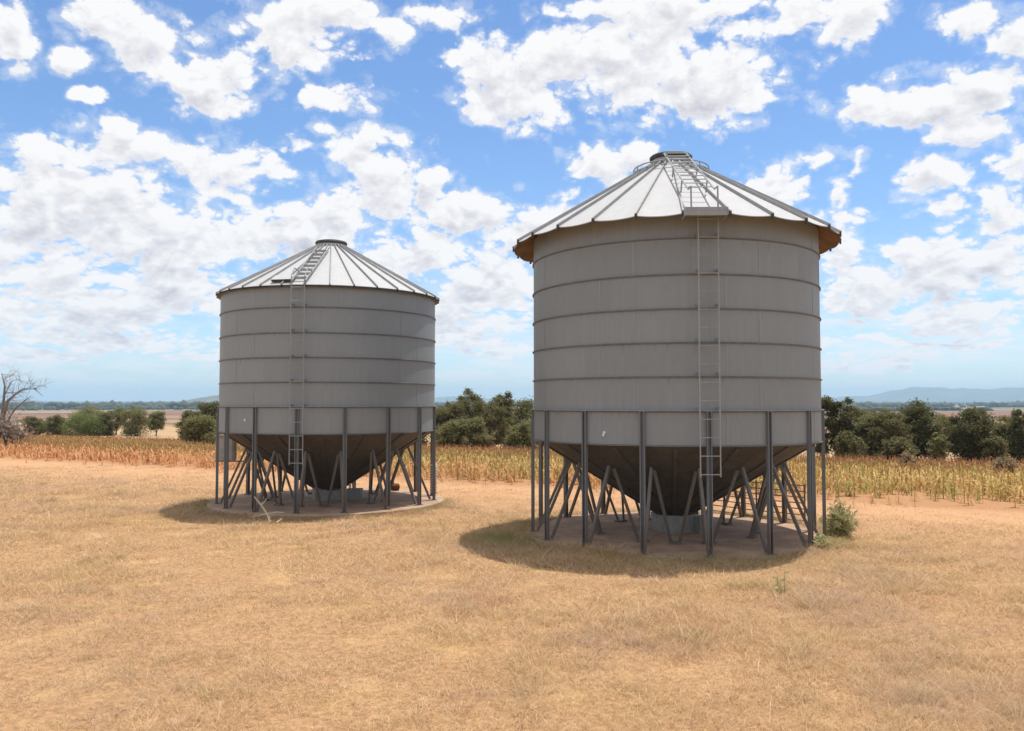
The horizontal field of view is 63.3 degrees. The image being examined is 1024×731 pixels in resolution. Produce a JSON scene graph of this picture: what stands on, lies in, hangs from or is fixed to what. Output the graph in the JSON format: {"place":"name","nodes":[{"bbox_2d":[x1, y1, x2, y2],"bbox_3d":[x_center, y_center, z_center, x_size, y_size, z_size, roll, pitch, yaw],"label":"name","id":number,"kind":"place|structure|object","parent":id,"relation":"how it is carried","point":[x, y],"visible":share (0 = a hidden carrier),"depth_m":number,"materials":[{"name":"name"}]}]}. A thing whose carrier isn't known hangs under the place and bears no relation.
{"place":"outdoors","nodes":[
{"label":"outdoors","id":0,"kind":"place"},
{"bbox_2d":[391,483,399,489],"bbox_3d":[-3.170,3.264,22.537,0.250,0.260,0.196,0,-3,-10],"label":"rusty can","id":1,"kind":"object","parent":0,"point":[395,486],"visible":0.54,"depth_m":22.46,"materials":[{"name":"brown metal"}]},
{"bbox_2d":[0,406,1023,730],"bbox_3d":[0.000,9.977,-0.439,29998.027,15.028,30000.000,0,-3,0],"label":"ground","id":2,"kind":"structure","parent":0,"point":[988,512],"depth_m":9.47,"materials":[{"name":"beige plant"}]},
{"bbox_2d":[0,410,36,448],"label":"dry thicket","id":3,"kind":"object","parent":2,"relation":"on","point":[9,429],"visible":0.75,"depth_m":44.77,"materials":[{"name":"grey plant"}]},
{"bbox_2d":[0,365,53,422],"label":"bare tree","id":4,"kind":"object","parent":2,"relation":"on","point":[4,407],"visible":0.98,"depth_m":45.95,"materials":[{"name":"grey plant"}]},
{"bbox_2d":[19,415,47,434],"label":"bush","id":5,"kind":"object","parent":2,"relation":"on","point":[38,425],"visible":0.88,"depth_m":133.93,"materials":[{"name":"green plant"}]},
{"bbox_2d":[42,414,72,434],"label":"bush","id":6,"kind":"object","parent":2,"relation":"on","point":[54,427],"visible":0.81,"depth_m":136.52,"materials":[{"name":"green plant"}]},
{"bbox_2d":[56,407,109,435],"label":"bush","id":7,"kind":"object","parent":2,"relation":"on","point":[86,426],"visible":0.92,"depth_m":132.71,"materials":[{"name":"green plant"}]},
{"bbox_2d":[67,403,104,429],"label":"gum tree","id":8,"kind":"object","parent":2,"relation":"on","point":[88,410],"visible":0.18,"depth_m":150.56,"materials":[{"name":"green plant"}]},
{"bbox_2d":[93,412,117,435],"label":"bush","id":9,"kind":"object","parent":2,"relation":"on","point":[110,429],"visible":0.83,"depth_m":135.18,"materials":[{"name":"green plant"}]},
{"bbox_2d":[106,406,126,434],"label":"gum tree","id":10,"kind":"object","parent":2,"relation":"on","point":[116,413],"visible":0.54,"depth_m":141.17,"materials":[{"name":"green plant"}]},
{"bbox_2d":[117,405,153,435],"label":"gum tree","id":11,"kind":"object","parent":2,"relation":"on","point":[136,416],"visible":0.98,"depth_m":134.88,"materials":[{"name":"green plant"}]},
{"bbox_2d":[144,410,166,435],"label":"gum tree","id":12,"kind":"object","parent":2,"relation":"on","point":[159,420],"visible":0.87,"depth_m":139.14,"materials":[{"name":"green plant"}]},
{"bbox_2d":[172,408,200,438],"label":"gum tree","id":13,"kind":"object","parent":2,"relation":"on","point":[186,414],"visible":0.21,"depth_m":103.01,"materials":[{"name":"green plant"}]},
{"bbox_2d":[180,413,219,444],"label":"bush","id":14,"kind":"object","parent":2,"relation":"on","point":[204,430],"visible":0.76,"depth_m":69.14,"materials":[{"name":"green plant"}]},
{"bbox_2d":[188,400,222,434],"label":"gum tree","id":15,"kind":"object","parent":2,"relation":"on","point":[207,408],"visible":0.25,"depth_m":86.81,"materials":[{"name":"green plant"}]},
{"bbox_2d":[253,496,283,522],"bbox_3d":[-5.055,2.982,17.144,0.674,0.527,0.233,0,-3,6],"label":"dead branch","id":16,"kind":"object","parent":2,"relation":"on","point":[266,512],"visible":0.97,"depth_m":17.14,"materials":[{"name":"grey wood"}]},
{"bbox_2d":[207,488,443,519],"bbox_3d":[-4.520,3.479,20.477,5.700,0.350,5.700,0,-3,0],"label":"concrete pad","id":17,"kind":"object","parent":2,"relation":"on","point":[242,502],"visible":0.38,"depth_m":19.27,"materials":[{"name":"grey concrete"}]},
{"bbox_2d":[214,239,439,513],"bbox_3d":[-4.595,0.097,20.609,5.581,6.419,5.428,1,-3,-12],"label":"grain silo","id":18,"kind":"object","parent":17,"relation":"on","point":[326,383],"visible":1,"depth_m":18.55,"materials":[{"name":"metal"}]},
{"bbox_2d":[430,464,436,493],"bbox_3d":[-2.016,2.912,21.357,0.190,0.774,0.190,0,-3,0],"label":"rope","id":19,"kind":"object","parent":18,"relation":"attached to","point":[432,478],"visible":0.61,"depth_m":21.30,"materials":[{"name":"beige fabric"}]},
{"bbox_2d":[422,432,437,445],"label":"gum tree","id":20,"kind":"object","parent":2,"relation":"on","point":[424,439],"visible":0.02,"depth_m":89.72,"materials":[{"name":"plant"}]},
{"bbox_2d":[429,401,467,446],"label":"gum tree","id":21,"kind":"object","parent":2,"relation":"on","point":[449,412],"visible":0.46,"depth_m":87.19,"materials":[{"name":"green plant"}]},
{"bbox_2d":[429,416,475,447],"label":"shrub","id":22,"kind":"object","parent":2,"relation":"on","point":[447,433],"visible":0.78,"depth_m":79.14,"materials":[{"name":"green plant"}]},
{"bbox_2d":[452,387,483,433],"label":"gum tree","id":23,"kind":"object","parent":2,"relation":"on","point":[465,401],"visible":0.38,"depth_m":90.93,"materials":[{"name":"green plant"}]},
{"bbox_2d":[456,416,494,449],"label":"shrub","id":24,"kind":"object","parent":2,"relation":"on","point":[480,436],"visible":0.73,"depth_m":80.03,"materials":[{"name":"green plant"}]},
{"bbox_2d":[467,396,510,447],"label":"gum tree","id":25,"kind":"object","parent":2,"relation":"on","point":[488,412],"visible":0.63,"depth_m":86.22,"materials":[{"name":"green plant"}]},
{"bbox_2d":[492,390,515,446],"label":"gum tree","id":26,"kind":"object","parent":2,"relation":"on","point":[505,403],"visible":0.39,"depth_m":92.30,"materials":[{"name":"green plant"}]},
{"bbox_2d":[501,461,507,480],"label":"crop stalk","id":27,"kind":"object","parent":2,"relation":"on","point":[503,473],"visible":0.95,"depth_m":26.55,"materials":[{"name":"beige plant"}]},
{"bbox_2d":[0,433,1023,495],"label":"crop field","id":28,"kind":"structure","parent":2,"relation":"on","point":[462,462],"depth_m":34.30,"materials":[{"name":"yellow plant"}]},
{"bbox_2d":[0,399,1023,411],"bbox_3d":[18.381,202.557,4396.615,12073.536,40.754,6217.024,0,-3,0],"label":"distant woods","id":29,"kind":"object","parent":2,"relation":"on","point":[184,404],"visible":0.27,"depth_m":2060.74,"materials":[{"name":"green plant"}]},
{"bbox_2d":[507,464,519,481],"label":"crop stalk","id":30,"kind":"object","parent":2,"relation":"on","point":[514,474],"visible":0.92,"depth_m":26.02,"materials":[{"name":"beige plant"}]},
{"bbox_2d":[500,419,538,449],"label":"shrub","id":31,"kind":"object","parent":2,"relation":"on","point":[519,435],"visible":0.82,"depth_m":78.83,"materials":[{"name":"green plant"}]},
{"bbox_2d":[500,395,543,448],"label":"gum tree","id":32,"kind":"object","parent":2,"relation":"on","point":[522,412],"visible":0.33,"depth_m":87.03,"materials":[{"name":"green plant"}]},
{"bbox_2d":[525,511,830,560],"bbox_3d":[3.110,3.314,15.930,5.760,0.280,5.760,0,-3,0],"label":"concrete pad","id":33,"kind":"object","parent":2,"relation":"on","point":[735,533],"visible":0.3,"depth_m":15.15,"materials":[{"name":"concrete"}]},
{"bbox_2d":[512,151,841,557],"bbox_3d":[3.095,-0.474,16.020,6.205,7.296,6.363,0,-3,11],"label":"grain silo","id":34,"kind":"object","parent":33,"relation":"on","point":[677,380],"visible":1,"depth_m":13.84,"materials":[{"name":"metal"}]},
{"bbox_2d":[713,480,805,520],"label":"gate panel","id":35,"kind":"structure","parent":2,"relation":"on","point":[756,488],"depth_m":17.72,"materials":[{"name":"metal"}]},
{"bbox_2d":[771,567,789,593],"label":"weed","id":36,"kind":"object","parent":2,"relation":"on","point":[777,583],"visible":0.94,"depth_m":10.85,"materials":[{"name":"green plant"}]},
{"bbox_2d":[798,464,806,492],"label":"crop stalk","id":37,"kind":"object","parent":2,"relation":"on","point":[804,475],"visible":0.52,"depth_m":23.30,"materials":[{"name":"beige plant"}]},
{"bbox_2d":[804,532,831,549],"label":"weed","id":38,"kind":"object","parent":2,"relation":"on","point":[821,540],"visible":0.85,"depth_m":14.02,"materials":[{"name":"green plant"}]},
{"bbox_2d":[815,395,840,457],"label":"gum tree","id":39,"kind":"object","parent":2,"relation":"on","point":[826,403],"visible":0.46,"depth_m":75.24,"materials":[{"name":"green plant"}]},
{"bbox_2d":[826,484,834,498],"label":"crop stalk","id":40,"kind":"object","parent":2,"relation":"on","point":[828,494],"visible":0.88,"depth_m":21.34,"materials":[{"name":"beige plant"}]},
{"bbox_2d":[826,462,841,493],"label":"crop stalk","id":41,"kind":"object","parent":2,"relation":"on","point":[833,478],"visible":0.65,"depth_m":22.99,"materials":[{"name":"beige plant"}]},
{"bbox_2d":[829,473,844,492],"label":"crop stalk","id":42,"kind":"object","parent":2,"relation":"on","point":[841,482],"visible":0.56,"depth_m":23.77,"materials":[{"name":"beige plant"}]},
{"bbox_2d":[815,497,860,538],"bbox_3d":[6.004,2.817,15.303,0.817,0.789,0.775,0,-3,0],"label":"weed","id":43,"kind":"object","parent":2,"relation":"on","point":[840,522],"visible":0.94,"depth_m":15.16,"materials":[{"name":"green plant"}]},
{"bbox_2d":[831,465,847,495],"bbox_3d":[8.807,3.113,22.378,0.581,0.873,0.294,1,-3,-27],"label":"crop stalk","id":44,"kind":"object","parent":2,"relation":"on","point":[836,479],"visible":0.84,"depth_m":22.36,"materials":[{"name":"beige plant"}]},
{"bbox_2d":[834,478,846,496],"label":"crop stalk","id":45,"kind":"object","parent":2,"relation":"on","point":[837,492],"visible":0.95,"depth_m":22.14,"materials":[{"name":"beige plant"}]},
{"bbox_2d":[825,396,862,451],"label":"gum tree","id":46,"kind":"object","parent":2,"relation":"on","point":[845,418],"visible":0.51,"depth_m":75.22,"materials":[{"name":"green plant"}]},
{"bbox_2d":[840,470,853,491],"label":"crop stalk","id":47,"kind":"object","parent":2,"relation":"on","point":[845,479],"visible":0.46,"depth_m":23.76,"materials":[{"name":"beige plant"}]},
{"bbox_2d":[845,482,853,496],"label":"crop stalk","id":48,"kind":"object","parent":2,"relation":"on","point":[850,489],"visible":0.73,"depth_m":22.20,"materials":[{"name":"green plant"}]},
{"bbox_2d":[832,430,869,458],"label":"shrub","id":49,"kind":"object","parent":2,"relation":"on","point":[849,442],"visible":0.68,"depth_m":69.24,"materials":[{"name":"green plant"}]},
{"bbox_2d":[844,467,860,489],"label":"crop stalk","id":50,"kind":"object","parent":2,"relation":"on","point":[852,477],"visible":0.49,"depth_m":24.38,"materials":[{"name":"beige plant"}]},
{"bbox_2d":[838,405,873,435],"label":"gum tree","id":51,"kind":"object","parent":2,"relation":"on","point":[859,413],"visible":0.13,"depth_m":97.12,"materials":[{"name":"green plant"}]},
{"bbox_2d":[847,474,864,496],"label":"crop stalk","id":52,"kind":"object","parent":2,"relation":"on","point":[854,486],"visible":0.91,"depth_m":22.24,"materials":[{"name":"beige plant"}]},
{"bbox_2d":[854,473,869,493],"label":"crop stalk","id":53,"kind":"object","parent":2,"relation":"on","point":[860,484],"visible":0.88,"depth_m":22.92,"materials":[{"name":"beige plant"}]},
{"bbox_2d":[862,476,870,492],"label":"crop stalk","id":54,"kind":"object","parent":2,"relation":"on","point":[865,483],"visible":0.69,"depth_m":23.36,"materials":[{"name":"beige plant"}]},
{"bbox_2d":[854,413,880,458],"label":"gum tree","id":55,"kind":"object","parent":2,"relation":"on","point":[865,422],"visible":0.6,"depth_m":75.08,"materials":[{"name":"green plant"}]},
{"bbox_2d":[867,477,877,497],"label":"crop stalk","id":56,"kind":"object","parent":2,"relation":"on","point":[874,488],"visible":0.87,"depth_m":22.02,"materials":[{"name":"beige plant"}]},
{"bbox_2d":[869,489,877,502],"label":"crop stalk","id":57,"kind":"object","parent":2,"relation":"on","point":[872,496],"visible":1,"depth_m":20.41,"materials":[{"name":"beige plant"}]},
{"bbox_2d":[870,482,881,497],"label":"crop stalk","id":58,"kind":"object","parent":2,"relation":"on","point":[875,490],"visible":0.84,"depth_m":21.85,"materials":[{"name":"beige plant"}]},
{"bbox_2d":[866,405,890,439],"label":"gum tree","id":59,"kind":"object","parent":2,"relation":"on","point":[874,411],"visible":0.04,"depth_m":99.63,"materials":[{"name":"green plant"}]},
{"bbox_2d":[872,475,886,494],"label":"crop stalk","id":60,"kind":"object","parent":2,"relation":"on","point":[880,484],"visible":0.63,"depth_m":22.72,"materials":[{"name":"beige plant"}]},
{"bbox_2d":[875,481,886,497],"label":"crop stalk","id":61,"kind":"object","parent":2,"relation":"on","point":[879,487],"visible":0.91,"depth_m":21.78,"materials":[{"name":"beige plant"}]},
{"bbox_2d":[883,468,891,494],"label":"crop stalk","id":62,"kind":"object","parent":2,"relation":"on","point":[889,484],"visible":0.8,"depth_m":22.98,"materials":[{"name":"beige plant"}]},
{"bbox_2d":[864,410,914,458],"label":"gum tree","id":63,"kind":"object","parent":2,"relation":"on","point":[888,423],"visible":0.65,"depth_m":73.42,"materials":[{"name":"green plant"}]},
{"bbox_2d":[885,478,899,494],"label":"crop stalk","id":64,"kind":"object","parent":2,"relation":"on","point":[892,488],"visible":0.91,"depth_m":22.75,"materials":[{"name":"beige plant"}]},
{"bbox_2d":[877,435,919,460],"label":"shrub","id":65,"kind":"object","parent":2,"relation":"on","point":[894,445],"visible":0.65,"depth_m":69.35,"materials":[{"name":"green plant"}]},
{"bbox_2d":[897,476,908,493],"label":"crop stalk","id":66,"kind":"object","parent":2,"relation":"on","point":[900,486],"visible":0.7,"depth_m":23.28,"materials":[{"name":"beige plant"}]},
{"bbox_2d":[900,480,909,495],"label":"crop stalk","id":67,"kind":"object","parent":2,"relation":"on","point":[906,488],"visible":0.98,"depth_m":22.60,"materials":[{"name":"beige plant"}]},
{"bbox_2d":[891,447,922,469],"bbox_3d":[18.921,4.619,39.677,1.464,1.414,1.787,0,-3,0],"label":"dry bush","id":68,"kind":"object","parent":2,"relation":"on","point":[906,457],"visible":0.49,"depth_m":39.70,"materials":[{"name":"grey plant"}]},
{"bbox_2d":[907,474,919,495],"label":"crop stalk","id":69,"kind":"object","parent":2,"relation":"on","point":[911,490],"visible":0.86,"depth_m":22.62,"materials":[{"name":"beige plant"}]},
{"bbox_2d":[889,397,946,459],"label":"gum tree","id":70,"kind":"object","parent":2,"relation":"on","point":[920,415],"visible":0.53,"depth_m":74.96,"materials":[{"name":"green plant"}]},
{"bbox_2d":[922,477,931,495],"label":"crop stalk","id":71,"kind":"object","parent":2,"relation":"on","point":[926,486],"visible":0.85,"depth_m":22.91,"materials":[{"name":"beige plant"}]},
{"bbox_2d":[923,484,934,498],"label":"crop stalk","id":72,"kind":"object","parent":2,"relation":"on","point":[929,494],"visible":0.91,"depth_m":21.57,"materials":[{"name":"beige plant"}]},
{"bbox_2d":[928,472,941,493],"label":"crop stalk","id":73,"kind":"object","parent":2,"relation":"on","point":[934,483],"visible":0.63,"depth_m":23.53,"materials":[{"name":"beige plant"}]},
{"bbox_2d":[925,432,952,460],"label":"shrub","id":74,"kind":"object","parent":2,"relation":"on","point":[936,449],"visible":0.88,"depth_m":71.54,"materials":[{"name":"green plant"}]},
{"bbox_2d":[935,466,952,498],"bbox_3d":[11.322,3.084,21.759,0.298,0.885,0.588,2,-3,-35],"label":"crop stalk","id":75,"kind":"object","parent":2,"relation":"on","point":[946,487],"visible":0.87,"depth_m":21.76,"materials":[{"name":"beige plant"}]},
{"bbox_2d":[932,412,957,451],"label":"gum tree","id":76,"kind":"object","parent":2,"relation":"on","point":[939,419],"visible":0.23,"depth_m":102.99,"materials":[{"name":"green plant"}]},
{"bbox_2d":[948,484,960,500],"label":"crop stalk","id":77,"kind":"object","parent":2,"relation":"on","point":[954,492],"visible":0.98,"depth_m":21.11,"materials":[{"name":"beige plant"}]},
{"bbox_2d":[956,485,971,502],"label":"crop stalk","id":78,"kind":"object","parent":2,"relation":"on","point":[964,495],"visible":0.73,"depth_m":20.61,"materials":[{"name":"beige plant"}]},
{"bbox_2d":[956,488,972,505],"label":"crop stalk","id":79,"kind":"object","parent":2,"relation":"on","point":[965,489],"visible":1,"depth_m":20.16,"materials":[{"name":"beige plant"}]},
{"bbox_2d":[962,475,977,497],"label":"crop stalk","id":80,"kind":"object","parent":2,"relation":"on","point":[969,486],"visible":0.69,"depth_m":22.57,"materials":[{"name":"beige plant"}]},
{"bbox_2d":[941,403,999,461],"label":"gum tree","id":81,"kind":"object","parent":2,"relation":"on","point":[969,430],"visible":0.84,"depth_m":72.98,"materials":[{"name":"green plant"}]},
{"bbox_2d":[972,469,994,498],"bbox_3d":[12.562,3.173,22.127,0.544,0.819,0.276,-1,-3,15],"label":"crop stalk","id":82,"kind":"object","parent":2,"relation":"on","point":[982,486],"visible":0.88,"depth_m":22.14,"materials":[{"name":"beige plant"}]},
{"bbox_2d":[970,435,1010,461],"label":"shrub","id":83,"kind":"object","parent":2,"relation":"on","point":[997,446],"visible":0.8,"depth_m":71.16,"materials":[{"name":"green plant"}]},
{"bbox_2d":[984,477,997,498],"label":"crop stalk","id":84,"kind":"object","parent":2,"relation":"on","point":[989,480],"visible":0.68,"depth_m":22.41,"materials":[{"name":"beige plant"}]},
{"bbox_2d":[987,482,996,499],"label":"crop stalk","id":85,"kind":"object","parent":2,"relation":"on","point":[992,490],"visible":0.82,"depth_m":21.77,"materials":[{"name":"beige plant"}]},
{"bbox_2d":[987,477,998,496],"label":"crop stalk","id":86,"kind":"object","parent":2,"relation":"on","point":[992,486],"visible":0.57,"depth_m":22.77,"materials":[{"name":"beige plant"}]},
{"bbox_2d":[991,487,998,501],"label":"crop stalk","id":87,"kind":"object","parent":2,"relation":"on","point":[995,495],"visible":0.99,"depth_m":21.35,"materials":[{"name":"beige plant"}]},
{"bbox_2d":[988,476,1008,501],"bbox_3d":[12.633,3.198,21.471,0.264,0.679,0.571,1,-3,-19],"label":"crop stalk","id":88,"kind":"object","parent":2,"relation":"on","point":[1000,490],"visible":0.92,"depth_m":21.46,"materials":[{"name":"beige plant"}]},
{"bbox_2d":[989,422,1013,457],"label":"gum tree","id":89,"kind":"object","parent":2,"relation":"on","point":[1000,430],"visible":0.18,"depth_m":76.37,"materials":[{"name":"green plant"}]},
{"bbox_2d":[986,453,1023,472],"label":"dry bush","id":90,"kind":"object","parent":2,"relation":"on","point":[1009,464],"visible":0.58,"depth_m":35.72,"materials":[{"name":"brown plant"}]},
{"bbox_2d":[995,472,1015,497],"bbox_3d":[13.485,3.254,22.584,0.732,0.729,0.272,0,-3,9],"label":"crop stalk","id":91,"kind":"object","parent":2,"relation":"on","point":[1008,483],"visible":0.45,"depth_m":22.58,"materials":[{"name":"beige plant"}]},
{"bbox_2d":[995,479,1016,495],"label":"crop stalk","id":92,"kind":"object","parent":2,"relation":"on","point":[1004,486],"visible":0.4,"depth_m":22.25,"materials":[{"name":"beige plant"}]},
{"bbox_2d":[999,482,1015,501],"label":"crop stalk","id":93,"kind":"object","parent":2,"relation":"on","point":[1008,492],"visible":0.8,"depth_m":21.24,"materials":[{"name":"beige plant"}]},
{"bbox_2d":[992,412,1023,432],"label":"gum tree","id":94,"kind":"object","parent":2,"relation":"on","point":[1003,418],"visible":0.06,"depth_m":101.40,"materials":[{"name":"green plant"}]},
{"bbox_2d":[1003,484,1012,500],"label":"crop stalk","id":95,"kind":"object","parent":2,"relation":"on","point":[1005,492],"visible":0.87,"depth_m":21.40,"materials":[{"name":"beige plant"}]},
{"bbox_2d":[1003,408,1023,462],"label":"gum tree","id":96,"kind":"object","parent":2,"relation":"on","point":[1016,448],"visible":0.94,"depth_m":74.51,"materials":[{"name":"green plant"}]},
{"bbox_2d":[1007,469,1020,493],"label":"crop stalk","id":97,"kind":"object","parent":2,"relation":"on","point":[1014,481],"visible":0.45,"depth_m":22.79,"materials":[{"name":"beige plant"}]},
{"bbox_2d":[1005,493,1023,507],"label":"crop stalk","id":98,"kind":"object","parent":2,"relation":"on","point":[1014,500],"visible":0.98,"depth_m":19.52,"materials":[{"name":"beige plant"}]},
{"bbox_2d":[1015,477,1023,503],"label":"crop stalk","id":99,"kind":"object","parent":2,"relation":"on","point":[1019,494],"visible":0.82,"depth_m":20.71,"materials":[{"name":"beige plant"}]},
{"bbox_2d":[0,387,1023,402],"bbox_3d":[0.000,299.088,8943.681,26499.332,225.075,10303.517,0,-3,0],"label":"mountains","id":100,"kind":"structure","parent":0,"point":[965,395],"depth_m":10485.78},
{"bbox_2d":[0,0,1023,400],"label":"sky","id":101,"kind":"structure","parent":0,"point":[157,157],"materials":[{"name":"blue"}]},
{"bbox_2d":[178,395,965,405],"bbox_3d":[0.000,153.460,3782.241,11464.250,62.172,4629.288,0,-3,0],"label":"hills","id":102,"kind":"structure","parent":0,"point":[208,399],"depth_m":4655.54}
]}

